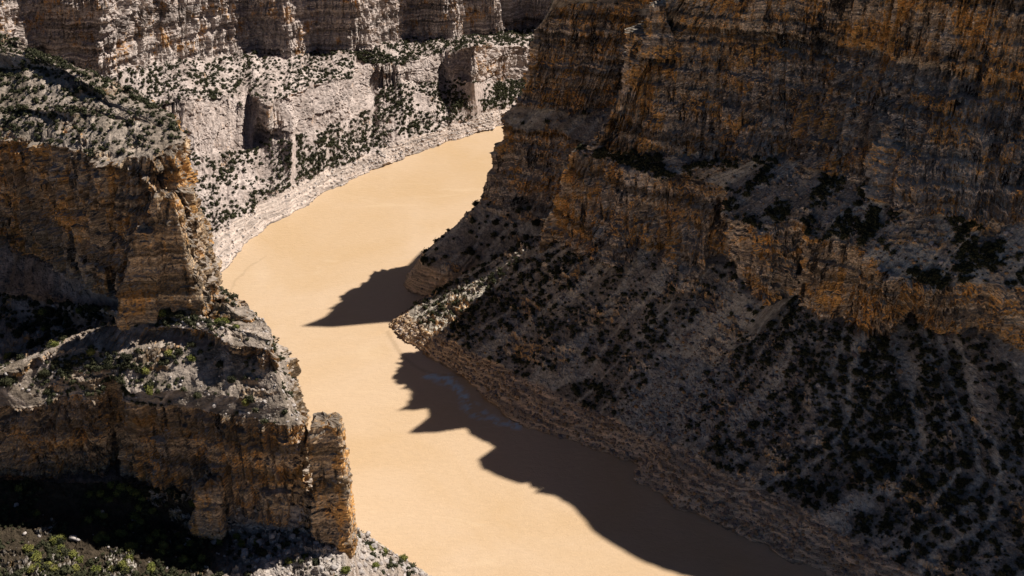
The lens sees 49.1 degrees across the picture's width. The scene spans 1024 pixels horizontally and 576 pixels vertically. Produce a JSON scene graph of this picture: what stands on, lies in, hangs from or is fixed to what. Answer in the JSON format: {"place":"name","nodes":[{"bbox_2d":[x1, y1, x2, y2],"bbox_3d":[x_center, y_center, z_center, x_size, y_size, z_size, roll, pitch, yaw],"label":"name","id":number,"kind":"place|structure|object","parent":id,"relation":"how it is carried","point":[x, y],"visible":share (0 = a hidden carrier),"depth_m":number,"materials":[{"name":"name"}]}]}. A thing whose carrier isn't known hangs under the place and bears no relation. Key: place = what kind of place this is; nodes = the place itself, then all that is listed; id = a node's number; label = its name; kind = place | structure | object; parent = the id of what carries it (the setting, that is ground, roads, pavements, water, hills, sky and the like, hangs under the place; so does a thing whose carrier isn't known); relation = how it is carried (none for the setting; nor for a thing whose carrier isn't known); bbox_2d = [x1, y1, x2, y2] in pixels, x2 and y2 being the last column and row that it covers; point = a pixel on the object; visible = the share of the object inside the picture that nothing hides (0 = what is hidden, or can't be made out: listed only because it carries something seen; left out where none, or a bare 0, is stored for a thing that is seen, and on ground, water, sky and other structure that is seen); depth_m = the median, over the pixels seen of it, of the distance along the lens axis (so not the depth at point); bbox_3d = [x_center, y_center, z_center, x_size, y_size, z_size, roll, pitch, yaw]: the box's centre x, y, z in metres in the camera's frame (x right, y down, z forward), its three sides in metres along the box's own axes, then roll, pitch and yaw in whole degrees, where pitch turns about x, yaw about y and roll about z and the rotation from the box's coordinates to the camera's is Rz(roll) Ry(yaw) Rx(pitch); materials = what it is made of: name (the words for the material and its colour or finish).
{"place":"outdoors","nodes":[
{"label":"outdoors","id":0,"kind":"place"},
{"bbox_2d":[0,32,222,311],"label":"headland cliff","id":1,"kind":"structure","parent":0,"point":[73,216],"depth_m":393.30,"materials":[{"name":"brown stone"}]},
{"bbox_2d":[0,291,312,535],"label":"headland cliff","id":2,"kind":"structure","parent":0,"point":[110,435],"depth_m":374.90,"materials":[{"name":"brown stone"}]},
{"bbox_2d":[1,376,9,382],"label":"juniper shrub","id":3,"kind":"object","parent":2,"relation":"on","point":[6,379],"visible":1,"depth_m":362.97,"materials":[{"name":"green plant"}]},
{"bbox_2d":[3,352,11,359],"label":"juniper shrub","id":4,"kind":"object","parent":2,"relation":"on","point":[5,356],"visible":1,"depth_m":383.07,"materials":[{"name":"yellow plant"}]},
{"bbox_2d":[15,353,24,360],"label":"juniper shrub","id":5,"kind":"object","parent":2,"relation":"on","point":[19,356],"visible":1,"depth_m":374.56,"materials":[{"name":"green plant"}]},
{"bbox_2d":[38,308,46,315],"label":"juniper shrub","id":6,"kind":"object","parent":2,"relation":"on","point":[41,311],"visible":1,"depth_m":396.56,"materials":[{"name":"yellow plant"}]},
{"bbox_2d":[43,388,51,395],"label":"juniper shrub","id":7,"kind":"object","parent":2,"relation":"on","point":[47,391],"visible":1,"depth_m":368.45,"materials":[{"name":"green plant"}]},
{"bbox_2d":[57,367,65,374],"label":"juniper shrub","id":8,"kind":"object","parent":2,"relation":"on","point":[62,370],"visible":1,"depth_m":368.54,"materials":[{"name":"green plant"}]},
{"bbox_2d":[57,334,67,339],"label":"juniper shrub","id":9,"kind":"object","parent":2,"relation":"on","point":[62,336],"visible":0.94,"depth_m":377.19,"materials":[{"name":"green plant"}]},
{"bbox_2d":[86,348,95,355],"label":"juniper shrub","id":10,"kind":"object","parent":2,"relation":"on","point":[89,352],"visible":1,"depth_m":370.86,"materials":[{"name":"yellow plant"}]},
{"bbox_2d":[93,365,101,371],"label":"juniper shrub","id":11,"kind":"object","parent":2,"relation":"on","point":[96,368],"visible":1,"depth_m":369.28,"materials":[{"name":"green plant"}]},
{"bbox_2d":[119,352,126,359],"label":"juniper shrub","id":12,"kind":"object","parent":2,"relation":"on","point":[122,356],"visible":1,"depth_m":369.71,"materials":[{"name":"green plant"}]},
{"bbox_2d":[134,365,141,372],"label":"juniper shrub","id":13,"kind":"object","parent":2,"relation":"on","point":[138,369],"visible":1,"depth_m":367.99,"materials":[{"name":"green plant"}]},
{"bbox_2d":[114,222,164,332],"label":"rock pinnacle","id":14,"kind":"object","parent":2,"relation":"on","point":[138,289],"visible":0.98,"depth_m":367.64,"materials":[{"name":"brown stone"}]},
{"bbox_2d":[140,366,150,374],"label":"juniper shrub","id":15,"kind":"object","parent":2,"relation":"on","point":[145,370],"visible":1,"depth_m":368.30,"materials":[{"name":"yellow plant"}]},
{"bbox_2d":[145,388,152,394],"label":"juniper shrub","id":16,"kind":"object","parent":2,"relation":"on","point":[149,391],"visible":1,"depth_m":365.50,"materials":[{"name":"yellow plant"}]},
{"bbox_2d":[158,309,166,316],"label":"juniper shrub","id":17,"kind":"object","parent":2,"relation":"on","point":[162,313],"visible":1,"depth_m":374.55,"materials":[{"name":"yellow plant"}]},
{"bbox_2d":[161,318,169,326],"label":"juniper shrub","id":18,"kind":"object","parent":2,"relation":"on","point":[164,322],"visible":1,"depth_m":373.32,"materials":[{"name":"green plant"}]},
{"bbox_2d":[147,189,210,318],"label":"rock pinnacle","id":19,"kind":"object","parent":2,"relation":"on","point":[182,287],"visible":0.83,"depth_m":367.31,"materials":[{"name":"brown stone"}]},
{"bbox_2d":[174,348,183,355],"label":"juniper shrub","id":20,"kind":"object","parent":2,"relation":"on","point":[178,351],"visible":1,"depth_m":369.68,"materials":[{"name":"green plant"}]},
{"bbox_2d":[173,311,184,318],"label":"juniper shrub","id":21,"kind":"object","parent":2,"relation":"on","point":[178,315],"visible":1,"depth_m":373.10,"materials":[{"name":"green plant"}]},
{"bbox_2d":[187,354,196,360],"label":"juniper shrub","id":22,"kind":"object","parent":2,"relation":"on","point":[191,358],"visible":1,"depth_m":369.21,"materials":[{"name":"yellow plant"}]},
{"bbox_2d":[192,391,202,398],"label":"juniper shrub","id":23,"kind":"object","parent":2,"relation":"on","point":[196,395],"visible":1,"depth_m":363.68,"materials":[{"name":"green plant"}]},
{"bbox_2d":[187,474,227,539],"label":"rock pinnacle","id":24,"kind":"object","parent":2,"relation":"on","point":[208,520],"visible":1,"depth_m":379.83,"materials":[{"name":"brown stone"}]},
{"bbox_2d":[215,359,222,368],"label":"juniper shrub","id":25,"kind":"object","parent":2,"relation":"on","point":[219,364],"visible":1,"depth_m":366.96,"materials":[{"name":"green plant"}]},
{"bbox_2d":[217,320,225,326],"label":"juniper shrub","id":26,"kind":"object","parent":2,"relation":"on","point":[222,323],"visible":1,"depth_m":369.70,"materials":[{"name":"green plant"}]},
{"bbox_2d":[226,375,235,382],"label":"juniper shrub","id":27,"kind":"object","parent":2,"relation":"on","point":[230,379],"visible":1,"depth_m":363.87,"materials":[{"name":"green plant"}]},
{"bbox_2d":[209,302,255,322],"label":"rock stack","id":28,"kind":"object","parent":2,"relation":"on","point":[221,310],"visible":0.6,"depth_m":375.36,"materials":[{"name":"brown stone"}]},
{"bbox_2d":[229,292,238,299],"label":"juniper shrub","id":29,"kind":"object","parent":2,"relation":"on","point":[233,295],"visible":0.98,"depth_m":390.15,"materials":[{"name":"green plant"}]},
{"bbox_2d":[241,399,248,405],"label":"juniper shrub","id":30,"kind":"object","parent":2,"relation":"on","point":[244,402],"visible":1,"depth_m":361.86,"materials":[{"name":"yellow plant"}]},
{"bbox_2d":[245,395,254,402],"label":"juniper shrub","id":31,"kind":"object","parent":2,"relation":"on","point":[250,398],"visible":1,"depth_m":361.93,"materials":[{"name":"green plant"}]},
{"bbox_2d":[0,478,429,575],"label":"talus slope","id":32,"kind":"structure","parent":0,"point":[57,504],"depth_m":383.90,"materials":[{"name":"stone"}]},
{"bbox_2d":[14,484,22,491],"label":"juniper shrub","id":33,"kind":"object","parent":32,"relation":"on","point":[18,488],"visible":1,"depth_m":391.35,"materials":[{"name":"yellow plant"}]},
{"bbox_2d":[24,544,34,551],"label":"juniper shrub","id":34,"kind":"object","parent":32,"relation":"on","point":[31,547],"visible":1,"depth_m":369.11,"materials":[{"name":"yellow plant"}]},
{"bbox_2d":[27,564,35,572],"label":"juniper shrub","id":35,"kind":"object","parent":32,"relation":"on","point":[31,567],"visible":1,"depth_m":361.53,"materials":[{"name":"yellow plant"}]},
{"bbox_2d":[30,553,41,562],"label":"juniper shrub","id":36,"kind":"object","parent":32,"relation":"on","point":[36,557],"visible":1,"depth_m":366.81,"materials":[{"name":"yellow plant"}]},
{"bbox_2d":[49,536,57,545],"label":"juniper shrub","id":37,"kind":"object","parent":32,"relation":"on","point":[52,540],"visible":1,"depth_m":373.53,"materials":[{"name":"green plant"}]},
{"bbox_2d":[68,535,76,540],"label":"boulder","id":38,"kind":"object","parent":32,"relation":"on","point":[72,537],"visible":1,"depth_m":376.99,"materials":[{"name":"stone"}]},
{"bbox_2d":[69,549,77,557],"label":"juniper shrub","id":39,"kind":"object","parent":32,"relation":"on","point":[74,553],"visible":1,"depth_m":369.94,"materials":[{"name":"green plant"}]},
{"bbox_2d":[72,563,79,572],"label":"juniper shrub","id":40,"kind":"object","parent":32,"relation":"on","point":[76,566],"visible":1,"depth_m":364.69,"materials":[{"name":"green plant"}]},
{"bbox_2d":[74,555,83,562],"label":"juniper shrub","id":41,"kind":"object","parent":32,"relation":"on","point":[79,559],"visible":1,"depth_m":368.76,"materials":[{"name":"green plant"}]},
{"bbox_2d":[90,564,101,573],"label":"juniper shrub","id":42,"kind":"object","parent":32,"relation":"on","point":[94,568],"visible":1,"depth_m":365.05,"materials":[{"name":"green plant"}]},
{"bbox_2d":[96,489,103,497],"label":"juniper shrub","id":43,"kind":"object","parent":32,"relation":"on","point":[100,492],"visible":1,"depth_m":390.71,"materials":[{"name":"green plant"}]},
{"bbox_2d":[98,512,107,519],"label":"juniper shrub","id":44,"kind":"object","parent":32,"relation":"on","point":[103,515],"visible":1,"depth_m":387.19,"materials":[{"name":"green plant"}]},
{"bbox_2d":[107,481,113,488],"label":"juniper shrub","id":45,"kind":"object","parent":32,"relation":"on","point":[110,484],"visible":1,"depth_m":391.69,"materials":[{"name":"green plant"}]},
{"bbox_2d":[117,560,127,567],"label":"juniper shrub","id":46,"kind":"object","parent":32,"relation":"on","point":[122,563],"visible":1,"depth_m":366.12,"materials":[{"name":"green plant"}]},
{"bbox_2d":[124,553,133,561],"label":"juniper shrub","id":47,"kind":"object","parent":32,"relation":"on","point":[130,556],"visible":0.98,"depth_m":371.06,"materials":[{"name":"green plant"}]},
{"bbox_2d":[132,489,140,496],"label":"juniper shrub","id":48,"kind":"object","parent":32,"relation":"on","point":[136,493],"visible":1,"depth_m":390.05,"materials":[{"name":"green plant"}]},
{"bbox_2d":[134,504,142,511],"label":"juniper shrub","id":49,"kind":"object","parent":32,"relation":"on","point":[138,507],"visible":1,"depth_m":389.01,"materials":[{"name":"green plant"}]},
{"bbox_2d":[147,565,154,572],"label":"juniper shrub","id":50,"kind":"object","parent":32,"relation":"on","point":[151,568],"visible":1,"depth_m":369.30,"materials":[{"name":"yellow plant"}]},
{"bbox_2d":[158,540,168,548],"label":"juniper shrub","id":51,"kind":"object","parent":32,"relation":"on","point":[161,544],"visible":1,"depth_m":379.41,"materials":[{"name":"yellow plant"}]},
{"bbox_2d":[179,555,189,563],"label":"juniper shrub","id":52,"kind":"object","parent":32,"relation":"on","point":[185,558],"visible":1,"depth_m":374.98,"materials":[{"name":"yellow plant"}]},
{"bbox_2d":[233,533,240,540],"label":"juniper shrub","id":53,"kind":"object","parent":32,"relation":"on","point":[237,536],"visible":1,"depth_m":386.30,"materials":[{"name":"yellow plant"}]},
{"bbox_2d":[241,550,248,558],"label":"boulder","id":54,"kind":"object","parent":32,"relation":"on","point":[245,553],"visible":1,"depth_m":379.46,"materials":[{"name":"stone"}]},
{"bbox_2d":[284,557,292,564],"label":"juniper shrub","id":55,"kind":"object","parent":32,"relation":"on","point":[288,560],"visible":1,"depth_m":377.89,"materials":[{"name":"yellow plant"}]},
{"bbox_2d":[312,558,318,565],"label":"juniper shrub","id":56,"kind":"object","parent":32,"relation":"on","point":[315,561],"visible":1,"depth_m":379.69,"materials":[{"name":"green plant"}]},
{"bbox_2d":[305,411,358,557],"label":"rock pinnacle","id":57,"kind":"object","parent":32,"relation":"on","point":[332,515],"visible":0.97,"depth_m":372.69,"materials":[{"name":"brown stone"}]},
{"bbox_2d":[340,566,350,574],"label":"juniper shrub","id":58,"kind":"object","parent":32,"relation":"on","point":[345,570],"visible":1,"depth_m":380.12,"materials":[{"name":"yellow plant"}]},
{"bbox_2d":[0,0,1023,575],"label":"shrubs","id":59,"kind":"object","parent":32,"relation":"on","point":[660,170],"visible":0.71,"depth_m":448.80,"materials":[{"name":"green plant"}]},
{"bbox_2d":[0,0,551,272],"bbox_3d":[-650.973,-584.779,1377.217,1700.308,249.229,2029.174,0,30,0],"label":"canyon wall","id":60,"kind":"structure","parent":0,"point":[107,38],"depth_m":736.11,"materials":[{"name":"stone"}]},
{"bbox_2d":[2,3,1023,575],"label":"loose stones","id":61,"kind":"object","parent":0,"point":[628,443],"visible":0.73,"depth_m":468.56,"materials":[{"name":"grey stone"}]},
{"bbox_2d":[219,126,824,575],"bbox_3d":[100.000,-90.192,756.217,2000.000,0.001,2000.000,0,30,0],"label":"river water","id":62,"kind":"structure","parent":0,"point":[453,472],"depth_m":490.41,"materials":[{"name":"beige liquid"}]},
{"bbox_2d":[403,0,655,295],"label":"promontory cliff","id":63,"kind":"structure","parent":0,"point":[575,63],"depth_m":583.78,"materials":[{"name":"stone"}]},
{"bbox_2d":[388,0,1023,575],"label":"great canyon wall","id":64,"kind":"structure","parent":0,"point":[902,108],"depth_m":460.70,"materials":[{"name":"stone"}]},
{"bbox_2d":[420,256,427,263],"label":"juniper shrub","id":65,"kind":"object","parent":64,"relation":"on","point":[423,259],"visible":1,"depth_m":593.85,"materials":[{"name":"green plant"}]},
{"bbox_2d":[531,219,539,225],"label":"juniper shrub","id":66,"kind":"object","parent":64,"relation":"on","point":[535,222],"visible":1,"depth_m":578.99,"materials":[{"name":"green plant"}]},
{"bbox_2d":[539,232,553,252],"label":"rock outcrop","id":67,"kind":"object","parent":64,"relation":"on","point":[546,239],"visible":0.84,"depth_m":542.75,"materials":[{"name":"brown stone"}]},
{"bbox_2d":[636,1,673,58],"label":"rock pinnacle","id":68,"kind":"object","parent":64,"relation":"on","point":[657,42],"visible":0.97,"depth_m":492.62,"materials":[{"name":"stone"}]},
{"bbox_2d":[746,440,755,447],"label":"juniper shrub","id":69,"kind":"object","parent":64,"relation":"on","point":[750,444],"visible":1,"depth_m":453.06,"materials":[{"name":"green plant"}]},
{"bbox_2d":[766,486,774,493],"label":"juniper shrub","id":70,"kind":"object","parent":64,"relation":"on","point":[771,489],"visible":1,"depth_m":440.81,"materials":[{"name":"green plant"}]},
{"bbox_2d":[823,442,830,448],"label":"juniper shrub","id":71,"kind":"object","parent":64,"relation":"on","point":[826,445],"visible":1,"depth_m":442.13,"materials":[{"name":"green plant"}]},
{"bbox_2d":[865,477,873,484],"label":"juniper shrub","id":72,"kind":"object","parent":64,"relation":"on","point":[870,480],"visible":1,"depth_m":430.12,"materials":[{"name":"green plant"}]},
{"bbox_2d":[880,520,890,527],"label":"juniper shrub","id":73,"kind":"object","parent":64,"relation":"on","point":[884,523],"visible":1,"depth_m":419.30,"materials":[{"name":"green plant"}]},
{"bbox_2d":[896,556,904,564],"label":"juniper shrub","id":74,"kind":"object","parent":64,"relation":"on","point":[899,560],"visible":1,"depth_m":408.50,"materials":[{"name":"green plant"}]},
{"bbox_2d":[902,537,912,544],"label":"juniper shrub","id":75,"kind":"object","parent":64,"relation":"on","point":[905,540],"visible":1,"depth_m":411.92,"materials":[{"name":"green plant"}]},
{"bbox_2d":[909,484,918,492],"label":"juniper shrub","id":76,"kind":"object","parent":64,"relation":"on","point":[913,487],"visible":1,"depth_m":423.02,"materials":[{"name":"green plant"}]},
{"bbox_2d":[913,506,921,513],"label":"juniper shrub","id":77,"kind":"object","parent":64,"relation":"on","point":[917,509],"visible":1,"depth_m":418.83,"materials":[{"name":"green plant"}]},
{"bbox_2d":[918,547,927,555],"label":"juniper shrub","id":78,"kind":"object","parent":64,"relation":"on","point":[922,551],"visible":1,"depth_m":407.81,"materials":[{"name":"green plant"}]},
{"bbox_2d":[936,282,944,289],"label":"juniper shrub","id":79,"kind":"object","parent":64,"relation":"on","point":[940,286],"visible":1,"depth_m":418.77,"materials":[{"name":"green plant"}]},
{"bbox_2d":[941,532,951,540],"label":"juniper shrub","id":80,"kind":"object","parent":64,"relation":"on","point":[946,536],"visible":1,"depth_m":407.87,"materials":[{"name":"green plant"}]},
{"bbox_2d":[949,349,956,356],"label":"juniper shrub","id":81,"kind":"object","parent":64,"relation":"on","point":[952,352],"visible":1,"depth_m":446.12,"materials":[{"name":"green plant"}]},
{"bbox_2d":[950,413,958,421],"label":"juniper shrub","id":82,"kind":"object","parent":64,"relation":"on","point":[954,417],"visible":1,"depth_m":431.66,"materials":[{"name":"green plant"}]},
{"bbox_2d":[955,215,964,222],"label":"juniper shrub","id":83,"kind":"object","parent":64,"relation":"on","point":[959,218],"visible":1,"depth_m":419.50,"materials":[{"name":"green plant"}]},
{"bbox_2d":[964,517,971,525],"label":"juniper shrub","id":84,"kind":"object","parent":64,"relation":"on","point":[968,521],"visible":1,"depth_m":407.51,"materials":[{"name":"green plant"}]},
{"bbox_2d":[966,221,973,227],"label":"juniper shrub","id":85,"kind":"object","parent":64,"relation":"on","point":[970,224],"visible":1,"depth_m":419.28,"materials":[{"name":"green plant"}]},
{"bbox_2d":[976,531,985,540],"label":"juniper shrub","id":86,"kind":"object","parent":64,"relation":"on","point":[980,535],"visible":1,"depth_m":405.18,"materials":[{"name":"green plant"}]},
{"bbox_2d":[979,512,988,520],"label":"juniper shrub","id":87,"kind":"object","parent":64,"relation":"on","point":[983,516],"visible":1,"depth_m":407.98,"materials":[{"name":"green plant"}]},
{"bbox_2d":[983,441,991,448],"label":"juniper shrub","id":88,"kind":"object","parent":64,"relation":"on","point":[986,444],"visible":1,"depth_m":421.15,"materials":[{"name":"green plant"}]},
{"bbox_2d":[984,496,993,504],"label":"juniper shrub","id":89,"kind":"object","parent":64,"relation":"on","point":[989,500],"visible":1,"depth_m":409.56,"materials":[{"name":"green plant"}]},
{"bbox_2d":[990,468,998,475],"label":"juniper shrub","id":90,"kind":"object","parent":64,"relation":"on","point":[993,471],"visible":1,"depth_m":416.41,"materials":[{"name":"green plant"}]},
{"bbox_2d":[996,238,1005,244],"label":"juniper shrub","id":91,"kind":"object","parent":64,"relation":"on","point":[1000,241],"visible":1,"depth_m":418.61,"materials":[{"name":"green plant"}]},
{"bbox_2d":[997,362,1006,369],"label":"juniper shrub","id":92,"kind":"object","parent":64,"relation":"on","point":[1002,367],"visible":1,"depth_m":433.25,"materials":[{"name":"green plant"}]},
{"bbox_2d":[998,393,1008,400],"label":"juniper shrub","id":93,"kind":"object","parent":64,"relation":"on","point":[1003,396],"visible":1,"depth_m":428.17,"materials":[{"name":"green plant"}]},
{"bbox_2d":[999,449,1008,455],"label":"juniper shrub","id":94,"kind":"object","parent":64,"relation":"on","point":[1002,452],"visible":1,"depth_m":418.30,"materials":[{"name":"green plant"}]},
{"bbox_2d":[1000,509,1009,515],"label":"juniper shrub","id":95,"kind":"object","parent":64,"relation":"on","point":[1003,512],"visible":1,"depth_m":407.20,"materials":[{"name":"green plant"}]},
{"bbox_2d":[1006,391,1015,398],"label":"juniper shrub","id":96,"kind":"object","parent":64,"relation":"on","point":[1011,394],"visible":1,"depth_m":426.94,"materials":[{"name":"green plant"}]},
{"bbox_2d":[1011,439,1019,446],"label":"juniper shrub","id":97,"kind":"object","parent":64,"relation":"on","point":[1015,443],"visible":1,"depth_m":419.39,"materials":[{"name":"green plant"}]},
{"bbox_2d":[1013,528,1022,536],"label":"juniper shrub","id":98,"kind":"object","parent":64,"relation":"on","point":[1018,532],"visible":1,"depth_m":402.26,"materials":[{"name":"green plant"}]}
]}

